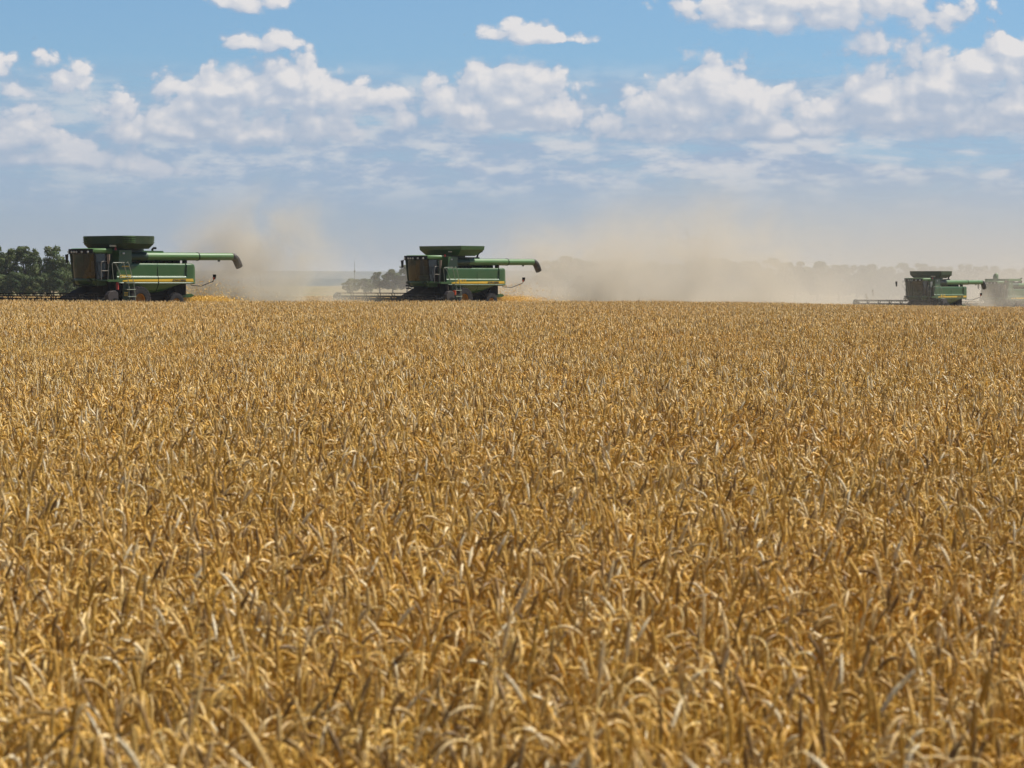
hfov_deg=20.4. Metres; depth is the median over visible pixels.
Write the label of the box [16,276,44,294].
bush
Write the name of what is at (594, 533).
wheat
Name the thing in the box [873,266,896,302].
deciduous tree
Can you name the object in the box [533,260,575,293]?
deciduous tree
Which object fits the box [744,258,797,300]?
deciduous tree
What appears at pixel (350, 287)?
bush
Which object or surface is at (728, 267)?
deciduous tree
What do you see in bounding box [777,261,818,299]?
deciduous tree
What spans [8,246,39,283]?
deciduous tree
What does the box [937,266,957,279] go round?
deciduous tree
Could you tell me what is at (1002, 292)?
combine harvester
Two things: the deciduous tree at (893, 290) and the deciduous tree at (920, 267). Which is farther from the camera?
the deciduous tree at (893, 290)
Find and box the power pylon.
[241,243,264,285]
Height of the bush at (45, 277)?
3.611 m
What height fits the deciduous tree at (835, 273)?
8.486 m
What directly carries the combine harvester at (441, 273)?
on the ground
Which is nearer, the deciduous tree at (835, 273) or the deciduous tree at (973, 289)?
the deciduous tree at (973, 289)
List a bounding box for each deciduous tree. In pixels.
[0,246,7,274]
[0,248,22,284]
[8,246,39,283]
[37,246,71,294]
[370,272,389,292]
[380,269,401,292]
[392,265,413,291]
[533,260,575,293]
[548,256,584,293]
[571,261,599,294]
[584,260,630,295]
[708,258,746,299]
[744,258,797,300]
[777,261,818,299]
[797,261,832,300]
[818,264,851,300]
[838,264,867,300]
[856,264,889,302]
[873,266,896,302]
[884,263,911,302]
[901,263,929,288]
[924,266,936,270]
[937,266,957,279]
[950,263,978,302]
[963,265,993,302]
[981,266,1004,296]
[1002,268,1023,281]
[1011,268,1023,282]
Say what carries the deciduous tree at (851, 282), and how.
on the ground
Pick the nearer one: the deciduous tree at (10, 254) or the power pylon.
the deciduous tree at (10, 254)
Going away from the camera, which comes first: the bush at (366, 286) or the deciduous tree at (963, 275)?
the deciduous tree at (963, 275)
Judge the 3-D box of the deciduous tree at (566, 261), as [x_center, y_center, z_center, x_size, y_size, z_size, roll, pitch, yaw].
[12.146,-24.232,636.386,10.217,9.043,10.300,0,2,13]
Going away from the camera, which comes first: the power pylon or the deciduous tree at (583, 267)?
the deciduous tree at (583, 267)
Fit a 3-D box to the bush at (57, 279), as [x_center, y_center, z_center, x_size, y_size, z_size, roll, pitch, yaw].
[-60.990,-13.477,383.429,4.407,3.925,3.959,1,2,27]
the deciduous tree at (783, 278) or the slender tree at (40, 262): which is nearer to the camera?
the slender tree at (40, 262)
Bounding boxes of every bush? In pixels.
[0,274,13,296]
[2,272,28,294]
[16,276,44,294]
[34,273,54,294]
[43,270,75,294]
[64,274,80,294]
[341,278,361,292]
[356,278,374,292]
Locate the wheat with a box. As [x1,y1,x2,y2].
[0,295,1023,767]
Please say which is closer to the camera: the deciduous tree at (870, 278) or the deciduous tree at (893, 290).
the deciduous tree at (870, 278)
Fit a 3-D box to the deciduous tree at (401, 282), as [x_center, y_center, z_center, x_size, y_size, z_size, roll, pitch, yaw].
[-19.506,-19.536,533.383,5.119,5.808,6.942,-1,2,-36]
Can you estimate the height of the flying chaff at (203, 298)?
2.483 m
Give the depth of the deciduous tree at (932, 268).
535.46 m
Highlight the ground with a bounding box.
[0,286,1015,767]
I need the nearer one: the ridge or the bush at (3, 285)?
the bush at (3, 285)
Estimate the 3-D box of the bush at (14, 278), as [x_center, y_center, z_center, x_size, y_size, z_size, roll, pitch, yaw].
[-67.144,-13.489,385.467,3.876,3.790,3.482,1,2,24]
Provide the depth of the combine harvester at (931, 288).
288.25 m
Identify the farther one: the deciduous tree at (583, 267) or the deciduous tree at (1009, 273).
the deciduous tree at (583, 267)
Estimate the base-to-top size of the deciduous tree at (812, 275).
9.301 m
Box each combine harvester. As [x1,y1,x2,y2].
[0,236,242,302]
[333,246,541,301]
[853,271,986,305]
[962,273,1023,306]
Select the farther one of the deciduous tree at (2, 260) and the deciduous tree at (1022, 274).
the deciduous tree at (1022, 274)
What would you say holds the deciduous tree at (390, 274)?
on the ground
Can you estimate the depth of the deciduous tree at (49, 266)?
396.52 m
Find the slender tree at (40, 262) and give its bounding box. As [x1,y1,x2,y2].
[38,257,41,294]
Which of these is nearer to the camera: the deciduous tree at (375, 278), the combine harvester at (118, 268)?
the combine harvester at (118, 268)
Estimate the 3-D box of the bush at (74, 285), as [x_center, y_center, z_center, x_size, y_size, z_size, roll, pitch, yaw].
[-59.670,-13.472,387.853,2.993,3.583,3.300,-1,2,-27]
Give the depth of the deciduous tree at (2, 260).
401.60 m
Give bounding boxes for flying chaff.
[184,277,343,302]
[496,280,577,301]
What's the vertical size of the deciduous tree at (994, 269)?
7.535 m
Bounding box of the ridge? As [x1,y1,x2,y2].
[186,279,976,288]
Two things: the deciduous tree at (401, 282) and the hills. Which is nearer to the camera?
the deciduous tree at (401, 282)
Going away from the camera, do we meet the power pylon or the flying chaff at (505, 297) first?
the flying chaff at (505, 297)
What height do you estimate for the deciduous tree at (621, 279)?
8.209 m
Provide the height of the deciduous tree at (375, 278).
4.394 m
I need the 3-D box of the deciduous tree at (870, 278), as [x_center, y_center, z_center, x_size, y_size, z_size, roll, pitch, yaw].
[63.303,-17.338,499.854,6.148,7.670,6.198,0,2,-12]
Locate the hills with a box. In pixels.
[195,269,1020,278]
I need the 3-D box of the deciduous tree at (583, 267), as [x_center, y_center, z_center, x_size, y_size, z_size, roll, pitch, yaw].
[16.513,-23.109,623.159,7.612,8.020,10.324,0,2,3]
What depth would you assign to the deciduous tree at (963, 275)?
512.93 m

